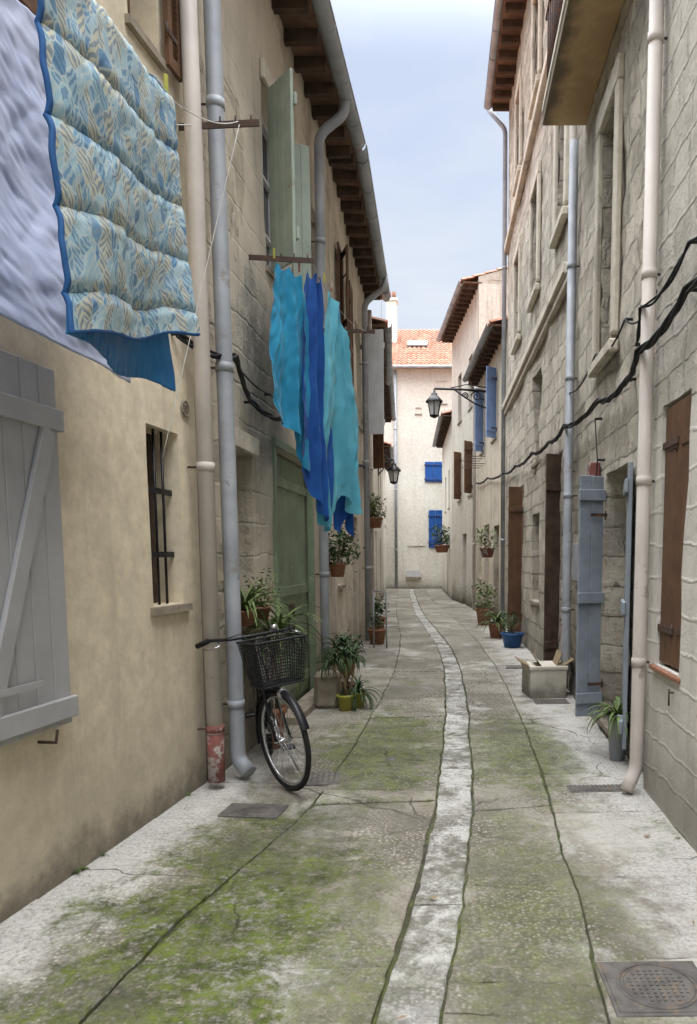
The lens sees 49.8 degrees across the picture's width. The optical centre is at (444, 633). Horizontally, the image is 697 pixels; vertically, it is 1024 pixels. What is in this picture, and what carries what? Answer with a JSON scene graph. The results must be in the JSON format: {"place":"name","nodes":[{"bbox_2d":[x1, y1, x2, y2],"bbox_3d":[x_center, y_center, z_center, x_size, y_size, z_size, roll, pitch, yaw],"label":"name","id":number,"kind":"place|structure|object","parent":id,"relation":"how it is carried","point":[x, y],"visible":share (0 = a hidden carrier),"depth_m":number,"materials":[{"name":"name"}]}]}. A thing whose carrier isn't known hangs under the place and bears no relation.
{"place":"outdoors","nodes":[
{"label":"outdoors","id":0,"kind":"place"},
{"bbox_2d":[178,114,258,130],"bbox_3d":[-1.455,-3.252,4.727,0.580,0.085,0.012,1,6,11],"label":"clothesline bracket","id":1,"kind":"object","parent":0,"point":[250,122],"visible":0.82,"depth_m":4.71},
{"bbox_2d":[82,592,609,1023],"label":"street bedding","id":2,"kind":"object","parent":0,"point":[405,926],"visible":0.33,"depth_m":3.55,"materials":[{"name":"concrete"}]},
{"bbox_2d":[193,370,207,780],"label":"side walls","id":3,"kind":"structure","parent":2,"relation":"on","point":[201,613],"depth_m":5.22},
{"bbox_2d":[272,0,365,158],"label":"roof","id":4,"kind":"structure","parent":3,"relation":"on","point":[312,38],"depth_m":7.73,"materials":[{"name":"brown wood"}]},
{"bbox_2d":[478,280,507,341],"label":"side walls","id":5,"kind":"structure","parent":2,"relation":"on","point":[490,302],"depth_m":21.78,"materials":[{"name":"beige paint"}]},
{"bbox_2d":[436,266,507,342],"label":"roof","id":6,"kind":"structure","parent":5,"relation":"on","point":[463,294],"depth_m":23.02,"materials":[{"name":"brown wood"}]},
{"bbox_2d":[0,589,696,1023],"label":"street paving","id":7,"kind":"structure","parent":0,"point":[294,917],"depth_m":3.67,"materials":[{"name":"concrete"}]},
{"bbox_2d":[0,0,206,923],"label":"front wall","id":8,"kind":"structure","parent":7,"relation":"on","point":[122,759],"depth_m":4.10,"materials":[{"name":"beige paint"}]},
{"bbox_2d":[0,349,78,746],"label":"shutter","id":9,"kind":"object","parent":8,"relation":"attached to","point":[36,696],"visible":1,"depth_m":3.29,"materials":[{"name":"grey paint"}]},
{"bbox_2d":[124,0,166,71],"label":"window","id":10,"kind":"structure","parent":8,"relation":"attached to","point":[140,35],"depth_m":4.32,"materials":[{"name":"beige stone"}]},
{"bbox_2d":[163,0,181,82],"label":"shutter","id":11,"kind":"object","parent":10,"relation":"attached to","point":[172,38],"visible":1,"depth_m":4.57,"materials":[{"name":"brown paint"}]},
{"bbox_2d":[146,433,192,615],"bbox_3d":[-1.858,-0.706,4.677,0.337,1.150,0.497,0,6,0],"label":"window","id":12,"kind":"structure","parent":8,"relation":"attached to","point":[162,610],"depth_m":4.85,"materials":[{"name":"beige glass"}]},
{"bbox_2d":[146,429,173,604],"bbox_3d":[-1.823,-0.732,4.683,0.018,1.100,0.413,1,6,7],"label":"window grille","id":13,"kind":"object","parent":12,"relation":"attached to","point":[165,554],"depth_m":4.73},
{"bbox_2d":[179,0,225,783],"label":"downpipe","id":14,"kind":"object","parent":8,"relation":"attached to","point":[215,724],"visible":1,"depth_m":4.86,"materials":[{"name":"metal"}]},
{"bbox_2d":[195,624,310,790],"bbox_3d":[-1.275,0.466,5.552,0.827,1.138,1.629,0,6,0],"label":"city bicycle","id":15,"kind":"object","parent":7,"relation":"on","point":[267,690],"visible":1,"depth_m":4.99,"materials":[{"name":"metal"}]},
{"bbox_2d":[217,803,288,818],"bbox_3d":[-1.210,1.127,4.700,0.380,0.034,0.240,1,6,6],"label":"inspection cover","id":16,"kind":"object","parent":7,"relation":"on","point":[254,810],"visible":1,"depth_m":4.66,"materials":[{"name":"metal"}]},
{"bbox_2d":[197,0,364,769],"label":"front wall","id":17,"kind":"structure","parent":7,"relation":"on","point":[252,32],"depth_m":6.38,"materials":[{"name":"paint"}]},
{"bbox_2d":[201,0,255,777],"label":"downpipe","id":18,"kind":"object","parent":17,"relation":"attached to","point":[244,766],"visible":0.96,"depth_m":5.07,"materials":[{"name":"metal"}]},
{"bbox_2d":[235,57,273,456],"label":"stone lintels","id":19,"kind":"object","parent":17,"relation":"attached to","point":[246,442],"visible":0.5,"depth_m":6.15,"materials":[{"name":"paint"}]},
{"bbox_2d":[223,581,297,625],"bbox_3d":[-1.525,-0.247,5.784,0.811,0.381,0.822,0,6,0],"label":"potted yucca","id":20,"kind":"object","parent":17,"relation":"attached to","point":[248,616],"visible":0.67,"depth_m":5.73,"materials":[{"name":"plant"}]},
{"bbox_2d":[162,100,365,458],"bbox_3d":[-1.285,-2.147,4.454,0.875,2.163,7.302,0,6,0],"label":"clothesline","id":21,"kind":"object","parent":17,"relation":"attached to","point":[210,250],"visible":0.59,"depth_m":4.59,"materials":[{"name":"metal"}]},
{"bbox_2d":[0,0,130,382],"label":"white quilt","id":22,"kind":"object","parent":21,"relation":"hanging from","point":[31,281],"visible":0.43,"depth_m":2.93,"materials":[{"name":"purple fabric"}]},
{"bbox_2d":[34,0,199,340],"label":"patterned quilt","id":23,"kind":"object","parent":21,"relation":"hanging from","point":[109,114],"visible":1,"depth_m":2.44,"materials":[{"name":"blue fabric"}]},
{"bbox_2d":[163,74,332,291],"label":"clothes pegs","id":24,"kind":"object","parent":21,"relation":"attached to","point":[166,86],"visible":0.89,"depth_m":5.82,"materials":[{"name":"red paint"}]},
{"bbox_2d":[65,317,175,390],"bbox_3d":[-1.193,-1.551,2.675,0.084,1.181,0.817,0,6,2],"label":"blue blanket","id":25,"kind":"object","parent":24,"relation":"hanging from","point":[149,359],"visible":0.13,"depth_m":2.92,"materials":[{"name":"fabric"}]},
{"bbox_2d":[269,262,310,470],"bbox_3d":[-1.259,-2.163,6.050,0.128,1.591,0.571,3,6,25],"label":"sheet","id":26,"kind":"object","parent":24,"relation":"hanging from","point":[286,326],"visible":0.95,"depth_m":6.05,"materials":[{"name":"fabric"}]},
{"bbox_2d":[302,271,333,520],"bbox_3d":[-1.102,-1.987,6.404,0.118,2.154,0.548,2,6,22],"label":"hanging cobalt sheet","id":27,"kind":"object","parent":21,"relation":"hanging from","point":[318,476],"visible":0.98,"depth_m":6.39,"materials":[{"name":"fabric"}]},
{"bbox_2d":[316,291,361,531],"bbox_3d":[-0.952,-2.019,6.803,0.149,2.161,0.677,2,6,23],"label":"hanging turquoise sheet","id":28,"kind":"object","parent":21,"relation":"hanging from","point":[340,417],"visible":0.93,"depth_m":6.81,"materials":[{"name":"fabric"}]},
{"bbox_2d":[333,496,353,537],"bbox_3d":[-0.974,-1.900,7.066,0.100,1.962,0.310,2,6,20],"label":"hanging cobalt cloth","id":29,"kind":"object","parent":21,"relation":"hanging from","point":[340,514],"visible":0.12,"depth_m":7.11,"materials":[{"name":"fabric"}]},
{"bbox_2d":[243,565,291,621],"bbox_3d":[-1.494,-0.340,6.184,0.351,0.473,0.393,-4,7,-31],"label":"potted shrub","id":30,"kind":"object","parent":17,"relation":"attached to","point":[264,610],"visible":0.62,"depth_m":6.17,"materials":[{"name":"green plant"}]},
{"bbox_2d":[261,116,274,280],"bbox_3d":[-1.669,-4.088,7.022,0.235,1.600,0.980,0,6,2],"label":"window","id":31,"kind":"structure","parent":17,"relation":"attached to","point":[265,167],"depth_m":7.31,"materials":[{"name":"grey glass"}]},
{"bbox_2d":[267,68,299,273],"bbox_3d":[-1.418,-4.025,6.502,0.065,1.559,0.442,-5,8,-42],"label":"shutter","id":32,"kind":"object","parent":31,"relation":"attached to","point":[281,104],"visible":0.91,"depth_m":6.44,"materials":[{"name":"green paint"}]},
{"bbox_2d":[171,334,364,468],"bbox_3d":[-1.575,-2.626,10.738,0.396,0.597,12.130,0,6,0],"label":"wall cable","id":33,"kind":"object","parent":17,"relation":"attached to","point":[182,338],"depth_m":5.41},
{"bbox_2d":[248,252,314,263],"bbox_3d":[-1.370,-3.091,6.096,0.600,0.085,0.012,0,6,0],"label":"clothesline bracket","id":34,"kind":"object","parent":17,"relation":"attached to","point":[281,258],"visible":0.93,"depth_m":6.09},
{"bbox_2d":[272,436,316,707],"bbox_3d":[-1.615,-0.566,7.870,0.150,2.720,1.711,0,6,2],"label":"green door","id":35,"kind":"structure","parent":17,"relation":"attached to","point":[290,492],"depth_m":8.03,"materials":[{"name":"green paint"}]},
{"bbox_2d":[292,142,311,295],"bbox_3d":[-1.477,-4.149,7.569,0.241,1.587,0.065,-3,7,-30],"label":"shutter","id":36,"kind":"object","parent":17,"relation":"attached to","point":[302,191],"visible":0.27,"depth_m":7.54,"materials":[{"name":"green paint"}]},
{"bbox_2d":[311,100,349,669],"bbox_3d":[-1.312,-2.725,8.703,0.496,6.845,0.127,-2,6,-17],"label":"downpipe","id":37,"kind":"object","parent":17,"relation":"attached to","point":[331,124],"visible":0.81,"depth_m":8.45,"materials":[{"name":"metal"}]},
{"bbox_2d":[328,522,364,576],"bbox_3d":[-1.400,-1.078,9.528,0.706,0.699,0.734,2,6,22],"label":"potted shrub","id":38,"kind":"object","parent":17,"relation":"on","point":[336,569],"visible":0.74,"depth_m":9.47,"materials":[{"name":"green plant"}]},
{"bbox_2d":[349,280,353,386],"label":"shutter","id":39,"kind":"object","parent":17,"relation":"attached to","point":[350,323],"visible":0.65,"depth_m":11.88,"materials":[{"name":"brown paint"}]},
{"bbox_2d":[368,310,374,627],"bbox_3d":[-1.526,-3.207,15.090,0.169,6.500,0.110,-3,6,-24],"label":"downpipe","id":40,"kind":"object","parent":17,"relation":"attached to","point":[371,489],"visible":0.4,"depth_m":15.11,"materials":[{"name":"metal"}]},
{"bbox_2d":[360,329,384,433],"bbox_3d":[-1.355,-4.743,13.993,0.462,1.919,0.065,1,6,8],"label":"shutter","id":41,"kind":"object","parent":17,"relation":"attached to","point":[376,345],"visible":0.86,"depth_m":13.95,"materials":[{"name":"grey wood"}]},
{"bbox_2d":[359,274,387,640],"bbox_3d":[-1.317,-3.279,14.064,0.565,6.851,0.150,-1,6,-14],"label":"downpipe","id":42,"kind":"object","parent":17,"relation":"attached to","point":[379,291],"visible":0.94,"depth_m":13.97,"materials":[{"name":"metal"}]},
{"bbox_2d":[242,594,326,749],"bbox_3d":[-1.420,0.326,6.191,1.025,1.288,0.896,-6,8,-44],"label":"potted yucca","id":43,"kind":"object","parent":7,"relation":"on","point":[281,622],"visible":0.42,"depth_m":6.13,"materials":[{"name":"plant"}]},
{"bbox_2d":[285,688,315,724],"bbox_3d":[-1.470,0.760,8.016,0.200,0.090,1.801,0,6,2],"label":"doorstep","id":44,"kind":"object","parent":7,"relation":"on","point":[306,702],"visible":0.36,"depth_m":7.70,"materials":[{"name":"stone"}]},
{"bbox_2d":[305,771,340,785],"bbox_3d":[-0.880,1.057,5.386,0.240,0.033,0.300,-1,6,-6],"label":"inspection cover","id":45,"kind":"object","parent":7,"relation":"on","point":[320,778],"visible":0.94,"depth_m":5.35,"materials":[{"name":"metal"}]},
{"bbox_2d":[314,670,340,708],"bbox_3d":[-1.256,0.598,7.985,0.279,0.380,0.298,-1,6,-6],"label":"mounting block","id":46,"kind":"object","parent":7,"relation":"on","point":[327,689],"depth_m":7.84,"materials":[{"name":"stone"}]},
{"bbox_2d":[313,643,365,710],"bbox_3d":[-1.091,0.466,7.716,0.570,0.697,0.460,-2,6,-17],"label":"potted dracaena","id":47,"kind":"object","parent":7,"relation":"on","point":[345,701],"visible":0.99,"depth_m":7.71,"materials":[{"name":"plant"}]},
{"bbox_2d":[315,633,367,692],"bbox_3d":[-1.109,0.383,8.237,0.618,0.756,0.520,2,6,17],"label":"potted dracaena","id":48,"kind":"object","parent":7,"relation":"on","point":[344,640],"visible":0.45,"depth_m":8.21,"materials":[{"name":"plant"}]},
{"bbox_2d":[335,675,386,711],"bbox_3d":[-0.888,0.665,7.930,0.557,0.392,0.568,0,6,0],"label":"spider plant","id":49,"kind":"object","parent":7,"relation":"on","point":[359,699],"visible":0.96,"depth_m":7.88,"materials":[{"name":"plant"}]},
{"bbox_2d":[366,610,385,644],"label":"potted shrub","id":50,"kind":"object","parent":7,"relation":"on","point":[380,632],"visible":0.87,"depth_m":13.67,"materials":[{"name":"green plant"}]},
{"bbox_2d":[373,468,383,608],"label":"front wall","id":51,"kind":"structure","parent":7,"relation":"on","point":[378,546],"depth_m":24.30,"materials":[{"name":"grey paint"}]},
{"bbox_2d":[370,493,386,527],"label":"potted shrub","id":52,"kind":"object","parent":51,"relation":"attached to","point":[375,522],"visible":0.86,"depth_m":14.95,"materials":[{"name":"green plant"}]},
{"bbox_2d":[376,589,471,1023],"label":"stone drain channel","id":53,"kind":"object","parent":7,"relation":"in","point":[421,968],"visible":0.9,"depth_m":3.64,"materials":[{"name":"stone"}]},
{"bbox_2d":[442,414,451,598],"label":"front wall","id":54,"kind":"structure","parent":7,"relation":"on","point":[447,515],"depth_m":31.10,"materials":[{"name":"paint"}]},
{"bbox_2d":[427,524,449,552],"bbox_3d":[-0.049,-3.840,29.711,1.300,1.173,1.255,0,6,0],"label":"hanging planter","id":55,"kind":"object","parent":54,"relation":"hanging from","point":[441,548],"visible":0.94,"depth_m":29.67,"materials":[{"name":"ceramic"}]},
{"bbox_2d":[452,279,478,607],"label":"front wall","id":56,"kind":"structure","parent":7,"relation":"on","point":[465,343],"depth_m":25.22,"materials":[{"name":"beige paint"}]},
{"bbox_2d":[454,451,461,498],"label":"shutter","id":57,"kind":"object","parent":56,"relation":"attached to","point":[457,475],"visible":0.94,"depth_m":25.43,"materials":[{"name":"brown paint"}]},
{"bbox_2d":[464,440,472,493],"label":"shutter","id":58,"kind":"object","parent":56,"relation":"attached to","point":[468,450],"visible":0.94,"depth_m":23.03,"materials":[{"name":"brown paint"}]},
{"bbox_2d":[471,581,499,625],"bbox_3d":[0.911,-0.737,17.651,0.858,1.061,0.790,4,7,32],"label":"potted shrub","id":59,"kind":"object","parent":7,"relation":"on","point":[483,609],"visible":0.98,"depth_m":17.53,"materials":[{"name":"green plant"}]},
{"bbox_2d":[474,610,507,637],"bbox_3d":[1.057,-0.185,14.863,0.962,0.560,0.953,0,6,0],"label":"potted palm","id":60,"kind":"object","parent":7,"relation":"on","point":[495,628],"visible":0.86,"depth_m":14.75,"materials":[{"name":"plant"}]},
{"bbox_2d":[477,323,506,620],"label":"front wall","id":61,"kind":"structure","parent":7,"relation":"on","point":[489,512],"depth_m":19.28,"materials":[{"name":"beige paint"}]},
{"bbox_2d":[426,384,485,417],"bbox_3d":[0.350,-6.212,19.769,1.699,0.911,0.460,0,6,0],"label":"street lantern","id":62,"kind":"object","parent":61,"relation":"attached to","point":[434,401],"visible":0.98,"depth_m":19.73,"materials":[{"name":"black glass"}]},
{"bbox_2d":[468,380,477,609],"bbox_3d":[0.858,-4.100,22.232,0.319,6.818,0.111,-2,6,-20],"label":"downpipe","id":63,"kind":"object","parent":61,"relation":"attached to","point":[473,538],"visible":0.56,"depth_m":22.28,"materials":[{"name":"metal"}]},
{"bbox_2d":[475,388,483,451],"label":"shutter","id":64,"kind":"object","parent":61,"relation":"attached to","point":[479,444],"visible":0.92,"depth_m":20.60,"materials":[{"name":"blue paint"}]},
{"bbox_2d":[474,526,498,557],"bbox_3d":[1.075,-2.292,18.493,0.626,0.783,0.684,-2,6,-20],"label":"hanging planter","id":65,"kind":"object","parent":61,"relation":"attached to","point":[487,551],"visible":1,"depth_m":18.38,"materials":[{"name":"red paint"}]},
{"bbox_2d":[486,366,496,437],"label":"shutter","id":66,"kind":"object","parent":61,"relation":"attached to","point":[491,380],"visible":1,"depth_m":18.21,"materials":[{"name":"blue paint"}]},
{"bbox_2d":[499,611,523,647],"bbox_3d":[1.199,-0.082,13.279,0.473,0.651,0.469,0,6,0],"label":"potted shrub","id":67,"kind":"object","parent":7,"relation":"on","point":[512,639],"visible":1,"depth_m":13.17,"materials":[{"name":"ceramic"}]},
{"bbox_2d":[515,649,573,698],"bbox_3d":[1.159,0.460,8.641,0.658,0.520,0.530,0,6,0],"label":"planter box","id":68,"kind":"object","parent":7,"relation":"on","point":[543,679],"visible":0.98,"depth_m":8.44,"materials":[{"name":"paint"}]},
{"bbox_2d":[567,784,633,792],"bbox_3d":[1.080,1.081,5.142,0.440,0.034,0.150,0,6,-3],"label":"drain grate","id":69,"kind":"object","parent":7,"relation":"on","point":[593,788],"visible":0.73,"depth_m":5.12,"materials":[{"name":"metal"}]},
{"bbox_2d":[585,696,630,761],"bbox_3d":[1.369,0.749,5.870,0.560,0.511,0.560,0,6,0],"label":"potted agave","id":70,"kind":"object","parent":7,"relation":"on","point":[616,751],"visible":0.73,"depth_m":5.81,"materials":[{"name":"metal"}]},
{"bbox_2d":[595,961,696,1016],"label":"manhole cover","id":71,"kind":"object","parent":7,"relation":"on","point":[651,988],"visible":1,"depth_m":2.75,"materials":[{"name":"metal"}]},
{"bbox_2d":[643,0,696,852],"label":"front wall","id":72,"kind":"structure","parent":7,"relation":"on","point":[670,770],"depth_m":4.39,"materials":[{"name":"stone"}]},
{"bbox_2d":[620,0,667,793],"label":"downpipe","id":73,"kind":"object","parent":72,"relation":"attached to","point":[656,38],"visible":0.98,"depth_m":4.77,"materials":[{"name":"metal"}]},
{"bbox_2d":[635,236,696,346],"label":"wall cable","id":74,"kind":"object","parent":72,"relation":"attached to","point":[671,278],"depth_m":4.33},
{"bbox_2d":[657,393,691,669],"bbox_3d":[1.422,-0.596,4.529,0.071,1.598,0.589,0,6,0],"label":"shutter","id":75,"kind":"object","parent":72,"relation":"attached to","point":[676,445],"visible":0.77,"depth_m":4.50,"materials":[{"name":"brown paint"}]},
{"bbox_2d":[330,0,508,329],"label":"sky","id":76,"kind":"structure","parent":0,"point":[417,69],"materials":[{"name":"blue"}]},
{"label":"ground","id":77,"kind":"structure","parent":0,"visible":0},
{"bbox_2d":[383,468,385,594],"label":"front wall","id":78,"kind":"structure","parent":77,"relation":"on","point":[384,533],"depth_m":32.70,"materials":[{"name":"paint"}]},
{"bbox_2d":[384,369,451,588],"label":"front wall","id":79,"kind":"structure","parent":77,"relation":"on","point":[418,497],"depth_m":37.59,"materials":[{"name":"paint"}]},
{"bbox_2d":[393,370,397,588],"bbox_3d":[-2.461,-7.714,37.450,0.176,10.900,0.152,-4,7,-36],"label":"downpipe","id":80,"kind":"object","parent":79,"relation":"attached to","point":[395,489],"visible":0.95,"depth_m":37.45,"materials":[{"name":"metal"}]},
{"bbox_2d":[424,462,441,547],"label":"blue shutters","id":81,"kind":"object","parent":79,"relation":"attached to","point":[430,478],"visible":0.84,"depth_m":37.55,"materials":[{"name":"paint"}]},
{"bbox_2d":[392,329,451,588],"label":"building","id":82,"kind":"structure","parent":77,"relation":"on","point":[419,347],"depth_m":38.20,"materials":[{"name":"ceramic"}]},
{"bbox_2d":[386,292,397,363],"bbox_3d":[-2.825,-16.433,39.881,0.650,3.750,0.800,0,6,0],"label":"chimney","id":83,"kind":"object","parent":82,"relation":"on","point":[391,309],"visible":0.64,"depth_m":39.49,"materials":[{"name":"paint"}]},
{"bbox_2d":[505,0,665,774],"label":"front wall","id":84,"kind":"structure","parent":77,"relation":"on","point":[535,417],"depth_m":7.78,"materials":[{"name":"stone"}]},
{"bbox_2d":[487,109,507,619],"bbox_3d":[1.192,-5.858,16.769,0.566,11.432,0.121,3,7,27],"label":"downpipe","id":85,"kind":"object","parent":84,"relation":"attached to","point":[495,117],"visible":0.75,"depth_m":16.61,"materials":[{"name":"metal"}]},
{"bbox_2d":[507,487,523,631],"bbox_3d":[1.324,-1.339,13.772,0.302,2.746,0.065,-2,6,-15],"label":"shutter","id":86,"kind":"object","parent":84,"relation":"attached to","point":[515,509],"visible":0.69,"depth_m":13.76,"materials":[{"name":"brown paint"}]},
{"bbox_2d":[502,12,566,415],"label":"string courses","id":87,"kind":"object","parent":84,"relation":"attached to","point":[556,297],"visible":0.66,"depth_m":11.52,"materials":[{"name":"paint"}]},
{"bbox_2d":[543,453,561,660],"bbox_3d":[1.396,-0.896,9.466,0.261,2.748,0.065,-3,6,-25],"label":"shutter","id":88,"kind":"object","parent":84,"relation":"attached to","point":[552,555],"visible":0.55,"depth_m":9.45,"materials":[{"name":"brown wood"}]},
{"bbox_2d":[511,0,624,377],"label":"window surrounds","id":89,"kind":"object","parent":84,"relation":"attached to","point":[613,92],"visible":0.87,"depth_m":7.05,"materials":[{"name":"stone"}]},
{"bbox_2d":[561,139,578,676],"bbox_3d":[1.383,-2.353,8.325,0.284,6.018,0.128,-4,7,-33],"label":"downpipe","id":90,"kind":"object","parent":84,"relation":"attached to","point":[570,378],"visible":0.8,"depth_m":8.28,"materials":[{"name":"metal"}]},
{"bbox_2d":[542,0,624,125],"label":"balcony","id":91,"kind":"structure","parent":84,"relation":"attached to","point":[580,34],"depth_m":6.83,"materials":[{"name":"paint"}]},
{"bbox_2d":[572,462,599,580],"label":"meter boxes","id":92,"kind":"object","parent":84,"relation":"attached to","point":[590,469],"visible":0.4,"depth_m":7.86,"materials":[{"name":"red paint"}]},
{"bbox_2d":[476,277,696,484],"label":"cable","id":93,"kind":"object","parent":84,"relation":"attached to","point":[686,290],"depth_m":4.97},
{"bbox_2d":[575,475,606,716],"bbox_3d":[1.351,-0.327,6.821,0.282,2.216,0.065,-2,6,-16],"label":"shutter","id":94,"kind":"object","parent":84,"relation":"attached to","point":[592,498],"visible":0.91,"depth_m":6.81,"materials":[{"name":"blue paint"}]},
{"bbox_2d":[619,462,632,749],"bbox_3d":[1.402,-0.207,5.742,0.068,2.158,0.442,1,6,13],"label":"shutter","id":95,"kind":"object","parent":84,"relation":"attached to","point":[628,493],"visible":0.9,"depth_m":5.56,"materials":[{"name":"blue paint"}]},
{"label":"side walls","id":96,"kind":"object","parent":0,"visible":0},
{"bbox_2d":[328,144,390,301],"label":"roof","id":97,"kind":"structure","parent":96,"relation":"on","point":[352,177],"depth_m":11.26,"materials":[{"name":"brown wood"}]},
{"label":"side walls","id":98,"kind":"object","parent":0,"visible":0},
{"bbox_2d":[372,316,391,385],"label":"roof","id":99,"kind":"structure","parent":98,"relation":"on","point":[379,323],"depth_m":16.33,"materials":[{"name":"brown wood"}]},
{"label":"side walls","id":100,"kind":"object","parent":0,"visible":0},
{"bbox_2d":[384,368,395,422],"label":"roof","id":101,"kind":"structure","parent":100,"relation":"on","point":[389,407],"depth_m":25.72,"materials":[{"name":"brown wood"}]},
{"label":"side walls","id":102,"kind":"object","parent":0,"visible":0},
{"bbox_2d":[484,0,526,111],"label":"roof","id":103,"kind":"structure","parent":102,"relation":"on","point":[507,23],"depth_m":14.38,"materials":[{"name":"brown wood"}]},
{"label":"side walls","id":104,"kind":"object","parent":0,"visible":0},
{"bbox_2d":[462,315,506,384],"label":"roof","id":105,"kind":"structure","parent":104,"relation":"on","point":[490,339],"depth_m":18.51,"materials":[{"name":"brown wood"}]},
{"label":"side walls","id":106,"kind":"object","parent":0,"visible":0},
{"bbox_2d":[432,409,451,447],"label":"roof","id":107,"kind":"structure","parent":106,"relation":"on","point":[443,423],"depth_m":30.06,"materials":[{"name":"brown wood"}]},
{"bbox_3d":[-1.611,-4.467,11.203,0.252,2.000,0.981,0,6,0],"label":"window","id":108,"kind":"object","parent":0,"visible":0},
{"bbox_2d":[337,242,342,325],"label":"shutter","id":109,"kind":"object","parent":108,"relation":"attached to","point":[339,280],"visible":0.46,"depth_m":10.38,"materials":[{"name":"brown paint"}]},
{"bbox_2d":[342,244,349,347],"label":"shutter","id":110,"kind":"object","parent":108,"relation":"attached to","point":[346,274],"visible":0.48,"depth_m":10.37,"materials":[{"name":"brown paint"}]},
{"bbox_3d":[-1.879,-4.788,18.005,0.294,1.550,0.884,0,6,0],"label":"window","id":111,"kind":"object","parent":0,"visible":0},
{"bbox_2d":[373,413,384,468],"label":"shutter","id":112,"kind":"object","parent":111,"relation":"attached to","point":[378,452],"visible":0.49,"depth_m":18.34,"materials":[{"name":"brown paint"}]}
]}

